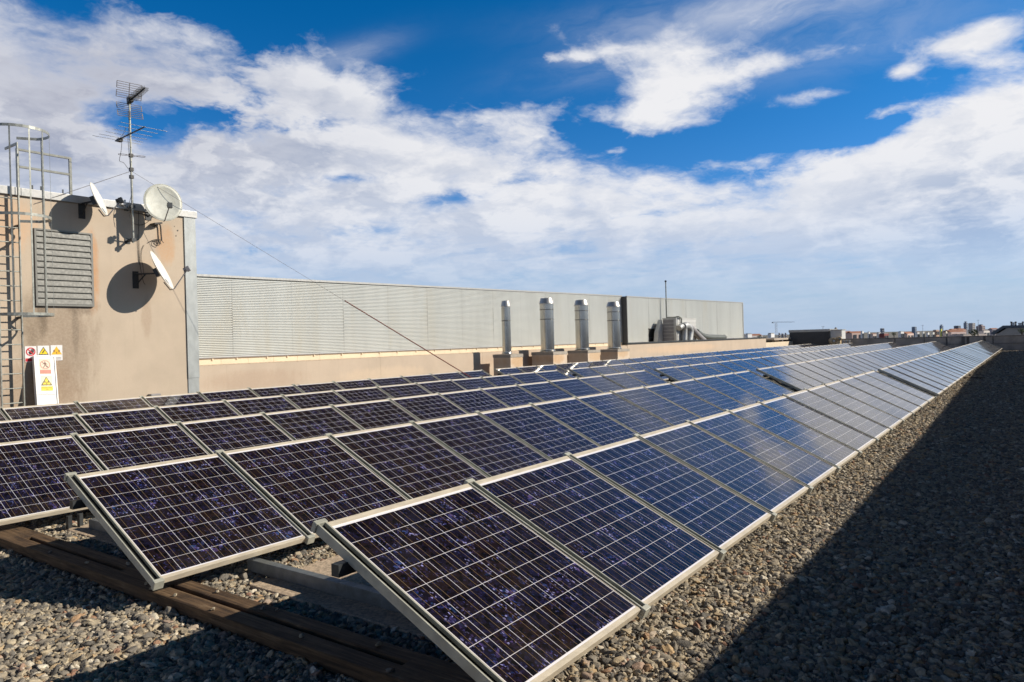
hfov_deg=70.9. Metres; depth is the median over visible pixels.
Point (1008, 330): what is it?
industrial hall
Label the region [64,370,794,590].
mounting rack
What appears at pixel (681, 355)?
solar panel
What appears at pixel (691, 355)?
solar panel
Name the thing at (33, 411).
solar panel
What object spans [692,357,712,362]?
solar panel
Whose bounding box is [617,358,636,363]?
solar panel
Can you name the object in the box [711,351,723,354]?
solar panel
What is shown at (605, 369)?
solar panel
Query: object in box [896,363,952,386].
solar panel
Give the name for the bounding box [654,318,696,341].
air unit
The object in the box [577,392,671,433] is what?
solar panel
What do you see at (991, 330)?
city building
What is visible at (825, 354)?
solar panel
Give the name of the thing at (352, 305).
guy rope
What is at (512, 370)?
solar panel
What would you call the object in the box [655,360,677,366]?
solar panel
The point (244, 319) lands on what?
clad building
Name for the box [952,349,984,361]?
solar panel
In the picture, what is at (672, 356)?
solar panel
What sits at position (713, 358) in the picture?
solar panel
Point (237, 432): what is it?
solar panel
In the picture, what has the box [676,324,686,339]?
air duct
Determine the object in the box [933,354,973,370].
solar panel
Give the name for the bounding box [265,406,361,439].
solar panel
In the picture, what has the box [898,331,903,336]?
city building
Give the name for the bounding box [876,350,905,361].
solar panel
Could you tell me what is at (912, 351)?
solar panel
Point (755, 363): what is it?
solar panel
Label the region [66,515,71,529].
steel bracket
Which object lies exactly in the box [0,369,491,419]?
mounting rack
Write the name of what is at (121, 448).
solar panel
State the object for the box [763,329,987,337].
ground
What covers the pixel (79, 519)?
steel bracket
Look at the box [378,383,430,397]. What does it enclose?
solar panel
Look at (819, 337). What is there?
plant box
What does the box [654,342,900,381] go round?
mounting rack
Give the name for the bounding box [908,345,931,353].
solar panel
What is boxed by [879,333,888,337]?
city building
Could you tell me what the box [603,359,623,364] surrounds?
solar panel
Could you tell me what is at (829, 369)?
solar panel
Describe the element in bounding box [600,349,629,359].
flue plinth
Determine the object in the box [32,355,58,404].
white cover
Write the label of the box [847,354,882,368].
solar panel
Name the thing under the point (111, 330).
rooftop building
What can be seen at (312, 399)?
solar panel
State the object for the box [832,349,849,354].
solar panel
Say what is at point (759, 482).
solar panel
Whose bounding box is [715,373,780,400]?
solar panel
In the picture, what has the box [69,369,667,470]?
mounting rack
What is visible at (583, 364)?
solar panel
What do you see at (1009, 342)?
parapet wall
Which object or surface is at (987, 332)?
city building
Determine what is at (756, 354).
solar panel
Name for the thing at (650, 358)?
solar panel
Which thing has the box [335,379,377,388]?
solar panel
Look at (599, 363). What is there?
solar panel
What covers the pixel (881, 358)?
solar panel
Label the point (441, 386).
solar panel
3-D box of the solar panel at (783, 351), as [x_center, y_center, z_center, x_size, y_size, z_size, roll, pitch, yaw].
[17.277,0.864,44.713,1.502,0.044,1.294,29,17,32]
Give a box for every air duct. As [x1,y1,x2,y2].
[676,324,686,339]
[682,322,693,339]
[691,324,705,339]
[697,329,726,338]
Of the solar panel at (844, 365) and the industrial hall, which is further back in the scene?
the industrial hall
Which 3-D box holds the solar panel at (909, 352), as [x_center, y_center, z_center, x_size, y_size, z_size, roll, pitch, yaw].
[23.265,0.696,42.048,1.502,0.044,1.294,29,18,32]
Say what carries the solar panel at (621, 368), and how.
on the mounting rack at (575, 373)
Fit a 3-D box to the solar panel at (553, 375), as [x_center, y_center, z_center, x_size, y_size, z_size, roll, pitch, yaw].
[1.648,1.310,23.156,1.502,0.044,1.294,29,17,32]
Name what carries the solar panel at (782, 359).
on the mounting rack at (662, 374)
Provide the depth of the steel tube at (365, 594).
5.45 m
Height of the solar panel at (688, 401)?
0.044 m
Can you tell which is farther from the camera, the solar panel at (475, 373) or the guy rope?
the solar panel at (475, 373)
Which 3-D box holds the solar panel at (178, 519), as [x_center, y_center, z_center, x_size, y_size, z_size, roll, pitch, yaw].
[-2.743,1.444,6.181,1.502,0.045,1.294,29,17,32]
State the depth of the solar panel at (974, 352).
39.13 m
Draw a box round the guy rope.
[133,172,471,377]
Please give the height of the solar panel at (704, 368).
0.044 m
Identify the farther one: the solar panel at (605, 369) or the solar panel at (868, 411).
the solar panel at (605, 369)
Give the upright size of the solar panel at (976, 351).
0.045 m
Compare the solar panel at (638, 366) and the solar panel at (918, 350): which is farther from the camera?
the solar panel at (918, 350)
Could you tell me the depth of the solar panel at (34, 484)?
8.03 m
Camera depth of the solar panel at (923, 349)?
47.58 m
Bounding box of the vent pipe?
[665,280,681,323]
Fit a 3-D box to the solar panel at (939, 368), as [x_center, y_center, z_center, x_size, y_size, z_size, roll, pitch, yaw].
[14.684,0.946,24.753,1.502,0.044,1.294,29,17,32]
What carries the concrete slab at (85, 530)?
on the rooftop
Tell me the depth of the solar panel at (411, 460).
8.36 m
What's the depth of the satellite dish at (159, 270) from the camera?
17.24 m
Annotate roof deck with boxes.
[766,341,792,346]
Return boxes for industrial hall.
[991,325,1023,349]
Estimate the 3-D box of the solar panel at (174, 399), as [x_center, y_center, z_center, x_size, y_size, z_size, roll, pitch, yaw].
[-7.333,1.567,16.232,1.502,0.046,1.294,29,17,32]
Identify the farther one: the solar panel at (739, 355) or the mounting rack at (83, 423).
the solar panel at (739, 355)
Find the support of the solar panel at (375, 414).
on the mounting rack at (90, 453)
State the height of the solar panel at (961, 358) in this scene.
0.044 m
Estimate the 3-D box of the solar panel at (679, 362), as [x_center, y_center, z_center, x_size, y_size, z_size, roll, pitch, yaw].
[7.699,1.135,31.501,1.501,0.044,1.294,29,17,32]
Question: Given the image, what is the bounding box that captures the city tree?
[968,329,978,335]
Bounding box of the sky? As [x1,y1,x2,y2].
[0,0,1023,334]
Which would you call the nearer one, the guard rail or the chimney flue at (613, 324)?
the guard rail
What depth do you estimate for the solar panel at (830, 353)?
40.82 m
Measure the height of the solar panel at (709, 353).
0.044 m
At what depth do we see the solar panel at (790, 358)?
34.21 m
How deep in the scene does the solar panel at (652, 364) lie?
29.54 m
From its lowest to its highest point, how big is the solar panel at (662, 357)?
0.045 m
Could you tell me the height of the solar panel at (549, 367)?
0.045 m
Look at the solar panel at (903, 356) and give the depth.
38.81 m
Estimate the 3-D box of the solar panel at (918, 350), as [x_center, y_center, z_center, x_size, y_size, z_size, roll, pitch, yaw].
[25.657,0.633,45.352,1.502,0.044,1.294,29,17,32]
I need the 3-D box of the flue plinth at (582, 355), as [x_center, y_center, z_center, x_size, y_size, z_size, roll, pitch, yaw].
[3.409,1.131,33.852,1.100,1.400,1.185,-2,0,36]
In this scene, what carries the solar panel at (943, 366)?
on the mounting rack at (908, 382)
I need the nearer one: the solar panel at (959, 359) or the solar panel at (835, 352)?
the solar panel at (959, 359)
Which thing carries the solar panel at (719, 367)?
on the mounting rack at (662, 374)
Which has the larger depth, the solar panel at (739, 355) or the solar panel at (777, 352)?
the solar panel at (777, 352)
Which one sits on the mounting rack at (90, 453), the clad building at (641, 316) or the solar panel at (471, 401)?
the solar panel at (471, 401)
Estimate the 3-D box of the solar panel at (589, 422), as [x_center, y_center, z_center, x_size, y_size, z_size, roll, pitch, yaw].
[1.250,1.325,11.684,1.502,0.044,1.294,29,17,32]
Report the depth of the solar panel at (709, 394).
16.12 m
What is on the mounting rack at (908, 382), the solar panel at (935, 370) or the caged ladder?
the solar panel at (935, 370)
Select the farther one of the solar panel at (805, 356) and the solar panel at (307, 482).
the solar panel at (805, 356)
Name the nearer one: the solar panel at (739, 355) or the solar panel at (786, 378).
the solar panel at (786, 378)
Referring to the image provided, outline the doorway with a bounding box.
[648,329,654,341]
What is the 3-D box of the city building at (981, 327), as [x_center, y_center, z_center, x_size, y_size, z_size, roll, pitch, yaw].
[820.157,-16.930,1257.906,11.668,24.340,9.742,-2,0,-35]
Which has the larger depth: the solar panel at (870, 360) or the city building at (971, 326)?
the city building at (971, 326)
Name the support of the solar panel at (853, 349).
on the mounting rack at (662, 374)
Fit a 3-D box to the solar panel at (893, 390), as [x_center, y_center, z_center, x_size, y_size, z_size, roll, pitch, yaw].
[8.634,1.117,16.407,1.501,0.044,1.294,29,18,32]
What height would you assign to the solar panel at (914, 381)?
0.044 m
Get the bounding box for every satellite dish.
[78,182,123,218]
[132,251,190,289]
[143,184,181,221]
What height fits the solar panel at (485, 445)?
0.045 m
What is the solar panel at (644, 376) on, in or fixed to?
on the mounting rack at (90, 453)
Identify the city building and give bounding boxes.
[745,333,751,337]
[768,333,774,337]
[846,331,860,338]
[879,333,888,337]
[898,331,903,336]
[904,332,913,336]
[912,327,916,336]
[933,330,938,336]
[943,329,965,335]
[949,333,986,335]
[964,321,967,333]
[968,323,975,333]
[976,324,984,330]
[978,330,989,334]
[988,328,997,334]
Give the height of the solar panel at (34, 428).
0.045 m
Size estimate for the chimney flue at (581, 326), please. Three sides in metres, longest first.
2.353 x 0.705 x 0.705 m
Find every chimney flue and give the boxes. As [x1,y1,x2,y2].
[501,301,511,353]
[539,298,555,351]
[574,300,589,349]
[606,302,621,348]
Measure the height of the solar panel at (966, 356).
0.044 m
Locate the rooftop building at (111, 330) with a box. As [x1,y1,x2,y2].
[0,185,199,407]
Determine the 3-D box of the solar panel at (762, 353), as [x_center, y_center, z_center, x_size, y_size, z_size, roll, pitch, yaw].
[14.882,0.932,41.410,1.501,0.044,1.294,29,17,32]
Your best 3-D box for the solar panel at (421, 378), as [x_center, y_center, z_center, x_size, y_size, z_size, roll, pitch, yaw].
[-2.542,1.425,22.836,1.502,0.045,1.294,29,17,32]
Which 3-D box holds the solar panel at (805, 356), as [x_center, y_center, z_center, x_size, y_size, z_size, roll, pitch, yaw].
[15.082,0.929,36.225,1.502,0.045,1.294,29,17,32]
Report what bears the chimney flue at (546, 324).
on the flue plinth at (547, 358)
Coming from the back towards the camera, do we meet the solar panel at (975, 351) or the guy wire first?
the solar panel at (975, 351)
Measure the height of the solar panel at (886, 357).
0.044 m
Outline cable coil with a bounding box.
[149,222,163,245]
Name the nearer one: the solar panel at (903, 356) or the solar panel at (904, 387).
the solar panel at (904, 387)
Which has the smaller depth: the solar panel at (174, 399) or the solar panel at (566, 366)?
the solar panel at (174, 399)
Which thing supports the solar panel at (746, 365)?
on the mounting rack at (662, 374)
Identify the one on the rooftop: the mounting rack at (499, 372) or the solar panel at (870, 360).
the mounting rack at (499, 372)
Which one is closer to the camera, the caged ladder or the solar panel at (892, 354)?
the caged ladder
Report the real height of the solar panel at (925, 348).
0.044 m
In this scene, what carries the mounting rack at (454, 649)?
on the rooftop
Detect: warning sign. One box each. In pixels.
[25,346,36,361]
[37,346,48,355]
[50,345,62,359]
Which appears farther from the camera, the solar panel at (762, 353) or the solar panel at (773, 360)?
the solar panel at (762, 353)
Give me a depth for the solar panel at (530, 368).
28.15 m
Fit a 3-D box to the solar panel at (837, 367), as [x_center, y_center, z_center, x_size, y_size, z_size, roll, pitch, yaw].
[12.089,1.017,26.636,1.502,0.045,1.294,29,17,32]
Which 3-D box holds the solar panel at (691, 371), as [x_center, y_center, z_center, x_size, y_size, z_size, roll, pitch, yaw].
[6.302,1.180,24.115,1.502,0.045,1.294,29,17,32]
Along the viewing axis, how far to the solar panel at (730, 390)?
17.22 m
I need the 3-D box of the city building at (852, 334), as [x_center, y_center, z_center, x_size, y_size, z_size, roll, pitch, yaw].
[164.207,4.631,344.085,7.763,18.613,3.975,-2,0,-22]
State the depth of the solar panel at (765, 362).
30.92 m
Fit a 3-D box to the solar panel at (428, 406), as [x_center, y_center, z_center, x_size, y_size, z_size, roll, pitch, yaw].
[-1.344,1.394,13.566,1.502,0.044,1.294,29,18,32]
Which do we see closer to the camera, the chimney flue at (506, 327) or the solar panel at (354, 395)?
the solar panel at (354, 395)
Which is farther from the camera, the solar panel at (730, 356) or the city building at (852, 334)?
the city building at (852, 334)
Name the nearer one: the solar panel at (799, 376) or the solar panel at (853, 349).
the solar panel at (799, 376)
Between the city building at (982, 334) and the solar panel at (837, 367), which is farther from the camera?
the city building at (982, 334)
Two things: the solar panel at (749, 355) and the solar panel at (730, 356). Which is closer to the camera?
the solar panel at (730, 356)
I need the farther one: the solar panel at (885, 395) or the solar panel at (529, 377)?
the solar panel at (529, 377)
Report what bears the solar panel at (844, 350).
on the mounting rack at (662, 374)
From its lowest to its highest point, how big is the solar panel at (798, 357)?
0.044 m
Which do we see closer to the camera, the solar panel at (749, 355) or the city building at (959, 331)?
the solar panel at (749, 355)
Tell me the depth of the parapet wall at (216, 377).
24.45 m
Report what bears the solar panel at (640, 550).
on the mounting rack at (454, 649)
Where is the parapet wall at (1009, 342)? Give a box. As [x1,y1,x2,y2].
[842,335,1023,349]
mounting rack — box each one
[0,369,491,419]
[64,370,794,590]
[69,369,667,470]
[72,369,570,432]
[311,370,936,681]
[494,344,815,377]
[568,343,853,380]
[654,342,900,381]
[756,341,949,391]
[877,340,999,395]
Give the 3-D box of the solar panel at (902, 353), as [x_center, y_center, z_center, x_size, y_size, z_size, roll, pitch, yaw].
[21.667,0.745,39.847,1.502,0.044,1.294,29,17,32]
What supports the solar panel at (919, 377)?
on the mounting rack at (908, 382)
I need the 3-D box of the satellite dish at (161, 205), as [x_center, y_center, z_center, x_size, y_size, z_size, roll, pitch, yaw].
[-8.426,-3.305,17.164,1.031,0.916,0.710,-2,0,7]
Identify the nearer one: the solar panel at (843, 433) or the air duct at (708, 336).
the solar panel at (843, 433)
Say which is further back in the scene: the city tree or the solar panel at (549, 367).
the city tree
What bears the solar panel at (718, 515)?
on the mounting rack at (454, 649)
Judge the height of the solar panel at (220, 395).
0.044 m
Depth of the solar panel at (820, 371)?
24.48 m
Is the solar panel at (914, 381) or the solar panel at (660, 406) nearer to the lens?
the solar panel at (660, 406)
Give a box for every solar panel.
[0,412,6,420]
[0,414,89,442]
[0,435,101,525]
[3,402,83,419]
[77,454,305,582]
[78,407,170,431]
[78,423,208,469]
[79,397,149,412]
[144,393,207,405]
[158,401,239,421]
[181,413,292,452]
[201,388,257,401]
[224,436,406,537]
[226,395,297,414]
[251,385,301,396]
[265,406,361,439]
[284,390,347,408]
[296,382,342,392]
[328,484,640,681]
[333,423,487,497]
[334,387,390,402]
[334,399,417,428]
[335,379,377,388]
[371,376,409,385]
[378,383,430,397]
[391,393,467,420]
[403,374,438,382]
[415,413,549,475]
[418,379,464,393]
[433,372,465,379]
[440,389,508,412]
[452,377,495,389]
[459,370,489,377]
[475,456,719,605]
[481,385,542,406]
[481,404,599,458]
[483,375,522,386]
[497,367,524,374]
[510,372,545,383]
[518,366,543,371]
[518,381,571,400]
[533,397,636,445]
[536,370,568,380]
[537,364,577,377]
[551,378,601,396]
[556,363,580,377]
[571,367,599,376]
[572,437,771,550]
[573,362,593,367]
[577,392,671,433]
[579,375,625,392]
[588,360,608,365]
[591,365,619,374]
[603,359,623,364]
[604,372,647,388]
[608,364,635,372]
[613,387,699,424]
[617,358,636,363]
[625,370,667,385]
[626,362,668,379]
[630,357,647,361]
[640,361,665,368]
[640,422,808,512]
[642,356,659,360]
[645,383,723,417]
[653,355,668,359]
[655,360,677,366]
[657,367,693,380]
[664,355,680,358]
[668,359,690,365]
[671,379,745,409]
[675,354,689,357]
[675,365,708,377]
[681,357,701,364]
[685,353,698,357]
[690,363,722,375]
[690,411,836,486]
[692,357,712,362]
[694,376,763,404]
[702,352,714,355]
[702,356,721,361]
[704,362,735,373]
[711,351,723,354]
[714,355,730,360]
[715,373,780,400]
[718,361,746,371]
[724,354,739,359]
[729,359,766,377]
[729,403,858,466]
[732,353,747,358]
[735,371,793,395]
[740,353,756,357]
[741,358,767,367]
[748,352,763,356]
[752,357,777,366]
[757,351,771,355]
[759,367,812,389]
[762,356,785,364]
[762,396,875,450]
[763,350,777,355]
[770,350,783,354]
[771,355,793,363]
[773,365,821,386]
[777,349,790,353]
[780,354,801,362]
[786,363,833,383]
[787,390,889,438]
[788,353,809,361]
[795,352,816,359]
[796,362,842,380]
[802,352,822,358]
[806,360,849,378]
[808,385,901,428]
[810,351,828,357]
[816,350,833,357]
[816,359,858,375]
[821,350,838,356]
[824,357,865,373]
[825,380,911,419]
[827,349,843,355]
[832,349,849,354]
[832,356,871,371]
[836,348,853,353]
[840,355,878,371]
[841,377,920,412]
[846,347,862,352]
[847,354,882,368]
[853,353,886,367]
[853,373,927,406]
[859,353,891,365]
[865,352,896,364]
[865,371,934,400]
[870,351,900,363]
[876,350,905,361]
[880,349,908,360]
[881,367,942,394]
[884,349,912,359]
[888,365,948,389]
[889,348,916,358]
[893,348,918,357]
[895,347,921,357]
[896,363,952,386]
[900,347,923,356]
[902,346,926,355]
[902,361,956,383]
[907,346,929,354]
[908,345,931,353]
[909,359,959,381]
[912,345,934,353]
[914,344,936,352]
[914,358,963,378]
[921,357,965,375]
[924,356,968,373]
[928,354,971,371]
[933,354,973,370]
[936,353,975,368]
[940,352,977,366]
[943,351,979,365]
[946,350,981,363]
[949,349,982,362]
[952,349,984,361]
[954,348,985,360]
[956,347,986,359]
[959,347,988,358]
[960,346,989,357]
[963,345,990,356]
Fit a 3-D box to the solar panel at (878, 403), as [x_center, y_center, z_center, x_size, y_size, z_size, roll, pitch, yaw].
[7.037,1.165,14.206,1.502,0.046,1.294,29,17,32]
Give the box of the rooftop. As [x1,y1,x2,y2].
[17,372,1021,680]
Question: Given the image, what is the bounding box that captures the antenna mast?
[92,80,166,243]
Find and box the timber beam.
[0,523,475,681]
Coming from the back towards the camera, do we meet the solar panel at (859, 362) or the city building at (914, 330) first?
the city building at (914, 330)
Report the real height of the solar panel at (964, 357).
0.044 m
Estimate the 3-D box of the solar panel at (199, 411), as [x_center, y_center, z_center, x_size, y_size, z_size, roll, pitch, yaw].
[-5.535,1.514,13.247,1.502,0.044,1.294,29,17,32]
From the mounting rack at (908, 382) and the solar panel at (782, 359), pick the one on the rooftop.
the mounting rack at (908, 382)
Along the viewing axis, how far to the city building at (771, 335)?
159.63 m
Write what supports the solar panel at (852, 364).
on the mounting rack at (795, 388)
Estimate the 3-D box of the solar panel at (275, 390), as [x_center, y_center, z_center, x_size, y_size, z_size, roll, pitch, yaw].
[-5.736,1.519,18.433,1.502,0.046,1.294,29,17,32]
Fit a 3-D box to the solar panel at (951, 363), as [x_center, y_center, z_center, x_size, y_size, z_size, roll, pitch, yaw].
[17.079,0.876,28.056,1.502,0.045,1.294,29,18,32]
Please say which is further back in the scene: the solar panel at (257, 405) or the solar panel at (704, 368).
the solar panel at (704, 368)
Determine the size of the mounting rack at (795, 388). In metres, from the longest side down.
47.800 x 1.515 x 0.825 m
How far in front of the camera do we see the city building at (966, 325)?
1605.52 m
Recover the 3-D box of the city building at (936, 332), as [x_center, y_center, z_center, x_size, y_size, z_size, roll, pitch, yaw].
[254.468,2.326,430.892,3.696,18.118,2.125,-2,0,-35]
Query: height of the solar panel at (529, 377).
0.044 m
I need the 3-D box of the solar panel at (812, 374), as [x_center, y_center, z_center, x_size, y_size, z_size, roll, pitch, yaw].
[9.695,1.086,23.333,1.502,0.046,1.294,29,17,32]
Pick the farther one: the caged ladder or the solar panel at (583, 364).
the solar panel at (583, 364)
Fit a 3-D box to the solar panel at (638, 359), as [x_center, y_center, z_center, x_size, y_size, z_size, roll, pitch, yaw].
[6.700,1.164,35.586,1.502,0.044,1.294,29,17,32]
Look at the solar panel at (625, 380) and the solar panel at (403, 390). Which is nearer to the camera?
the solar panel at (403, 390)
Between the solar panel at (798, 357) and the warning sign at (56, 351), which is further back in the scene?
the solar panel at (798, 357)
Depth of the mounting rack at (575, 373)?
30.03 m
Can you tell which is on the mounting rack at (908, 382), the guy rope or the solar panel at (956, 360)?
the solar panel at (956, 360)
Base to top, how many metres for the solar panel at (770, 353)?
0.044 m
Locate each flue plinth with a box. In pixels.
[493,354,522,375]
[531,351,566,365]
[567,350,599,362]
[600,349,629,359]
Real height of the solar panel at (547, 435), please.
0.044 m
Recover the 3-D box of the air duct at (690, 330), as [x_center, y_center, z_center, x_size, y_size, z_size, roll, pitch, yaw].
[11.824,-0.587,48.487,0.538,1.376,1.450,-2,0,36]
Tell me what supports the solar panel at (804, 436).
on the mounting rack at (454, 649)
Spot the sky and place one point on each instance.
(850, 165)
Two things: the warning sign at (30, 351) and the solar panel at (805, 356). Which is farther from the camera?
the solar panel at (805, 356)
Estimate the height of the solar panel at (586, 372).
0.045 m
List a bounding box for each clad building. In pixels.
[197,274,622,364]
[621,296,743,342]
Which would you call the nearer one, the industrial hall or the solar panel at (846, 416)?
the solar panel at (846, 416)
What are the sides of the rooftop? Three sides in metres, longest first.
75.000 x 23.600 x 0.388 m
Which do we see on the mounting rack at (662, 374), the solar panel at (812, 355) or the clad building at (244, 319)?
the solar panel at (812, 355)
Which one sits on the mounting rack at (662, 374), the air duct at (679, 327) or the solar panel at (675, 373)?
the solar panel at (675, 373)
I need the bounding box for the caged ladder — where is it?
[0,123,54,406]
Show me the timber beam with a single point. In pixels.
(334, 650)
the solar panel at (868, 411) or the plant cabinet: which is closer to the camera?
the solar panel at (868, 411)
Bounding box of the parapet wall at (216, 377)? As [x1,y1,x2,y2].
[199,337,765,391]
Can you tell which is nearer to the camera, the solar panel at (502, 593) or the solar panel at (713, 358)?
the solar panel at (502, 593)
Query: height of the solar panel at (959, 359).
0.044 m
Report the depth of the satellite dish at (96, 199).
16.21 m
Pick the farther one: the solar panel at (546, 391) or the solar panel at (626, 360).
the solar panel at (626, 360)
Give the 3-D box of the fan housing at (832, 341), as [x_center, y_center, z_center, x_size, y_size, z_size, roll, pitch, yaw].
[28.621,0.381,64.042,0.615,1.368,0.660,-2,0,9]
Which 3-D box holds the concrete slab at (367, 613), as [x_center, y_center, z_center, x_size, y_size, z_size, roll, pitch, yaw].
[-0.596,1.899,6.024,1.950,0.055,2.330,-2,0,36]
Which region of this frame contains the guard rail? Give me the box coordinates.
[15,148,72,194]
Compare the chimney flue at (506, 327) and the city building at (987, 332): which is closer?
the chimney flue at (506, 327)
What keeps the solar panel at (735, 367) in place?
on the mounting rack at (662, 374)
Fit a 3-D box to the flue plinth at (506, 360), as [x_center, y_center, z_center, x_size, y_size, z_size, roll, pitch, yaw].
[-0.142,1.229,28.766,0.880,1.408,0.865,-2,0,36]
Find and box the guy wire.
[35,171,129,203]
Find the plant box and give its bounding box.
[789,329,835,345]
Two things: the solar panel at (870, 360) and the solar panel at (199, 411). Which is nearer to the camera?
the solar panel at (199, 411)
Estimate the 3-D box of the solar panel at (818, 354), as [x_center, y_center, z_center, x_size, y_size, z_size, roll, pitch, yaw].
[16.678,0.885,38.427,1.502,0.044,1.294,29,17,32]
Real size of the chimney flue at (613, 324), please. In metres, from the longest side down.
2.373 x 0.733 x 0.732 m
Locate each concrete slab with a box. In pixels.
[64,524,118,546]
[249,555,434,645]
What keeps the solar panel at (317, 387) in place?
on the mounting rack at (7, 417)
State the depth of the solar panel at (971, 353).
38.05 m
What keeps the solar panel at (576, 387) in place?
on the mounting rack at (90, 453)
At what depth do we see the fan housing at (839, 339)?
63.59 m
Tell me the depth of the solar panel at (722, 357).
36.16 m
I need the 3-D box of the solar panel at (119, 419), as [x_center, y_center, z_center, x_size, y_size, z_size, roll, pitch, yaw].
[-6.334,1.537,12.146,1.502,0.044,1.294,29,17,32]
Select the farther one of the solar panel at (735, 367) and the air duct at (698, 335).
the air duct at (698, 335)
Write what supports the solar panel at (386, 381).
on the mounting rack at (7, 417)
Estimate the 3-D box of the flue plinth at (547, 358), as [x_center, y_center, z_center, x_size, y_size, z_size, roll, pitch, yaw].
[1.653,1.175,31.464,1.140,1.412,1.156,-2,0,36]
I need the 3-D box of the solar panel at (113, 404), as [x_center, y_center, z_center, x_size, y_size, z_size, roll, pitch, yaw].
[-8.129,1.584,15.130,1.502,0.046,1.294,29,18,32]
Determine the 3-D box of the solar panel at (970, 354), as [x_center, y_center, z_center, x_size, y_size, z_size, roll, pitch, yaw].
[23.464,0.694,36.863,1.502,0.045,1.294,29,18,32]
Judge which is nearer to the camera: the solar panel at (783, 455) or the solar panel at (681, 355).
the solar panel at (783, 455)
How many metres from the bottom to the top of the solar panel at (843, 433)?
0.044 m
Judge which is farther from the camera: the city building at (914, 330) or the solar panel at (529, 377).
the city building at (914, 330)
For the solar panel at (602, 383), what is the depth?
19.25 m
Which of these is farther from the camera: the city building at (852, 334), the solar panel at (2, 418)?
the city building at (852, 334)
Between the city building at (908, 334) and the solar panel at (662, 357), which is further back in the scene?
the city building at (908, 334)
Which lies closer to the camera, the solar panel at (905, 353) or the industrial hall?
the solar panel at (905, 353)
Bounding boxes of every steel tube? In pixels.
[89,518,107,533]
[247,557,401,613]
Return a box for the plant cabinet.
[831,329,845,343]
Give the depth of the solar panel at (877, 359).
33.30 m
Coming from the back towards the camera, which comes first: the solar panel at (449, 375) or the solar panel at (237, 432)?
the solar panel at (449, 375)
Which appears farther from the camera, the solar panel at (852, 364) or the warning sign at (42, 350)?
the solar panel at (852, 364)
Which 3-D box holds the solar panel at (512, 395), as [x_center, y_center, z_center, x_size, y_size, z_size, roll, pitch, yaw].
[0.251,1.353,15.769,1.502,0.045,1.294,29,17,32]
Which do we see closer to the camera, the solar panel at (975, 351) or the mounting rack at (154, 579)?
the mounting rack at (154, 579)
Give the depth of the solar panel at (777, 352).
43.80 m
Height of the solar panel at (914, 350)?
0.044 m
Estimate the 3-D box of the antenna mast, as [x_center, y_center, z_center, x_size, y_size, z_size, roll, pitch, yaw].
[-8.859,-4.191,16.867,1.954,3.755,1.173,-2,0,36]
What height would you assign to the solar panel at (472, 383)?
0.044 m
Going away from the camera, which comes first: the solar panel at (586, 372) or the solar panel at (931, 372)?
the solar panel at (931, 372)
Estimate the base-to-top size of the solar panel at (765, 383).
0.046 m
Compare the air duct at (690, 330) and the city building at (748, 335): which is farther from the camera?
the city building at (748, 335)
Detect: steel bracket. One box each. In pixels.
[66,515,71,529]
[77,513,82,526]
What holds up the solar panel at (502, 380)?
on the mounting rack at (83, 423)
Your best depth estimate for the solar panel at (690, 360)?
32.85 m

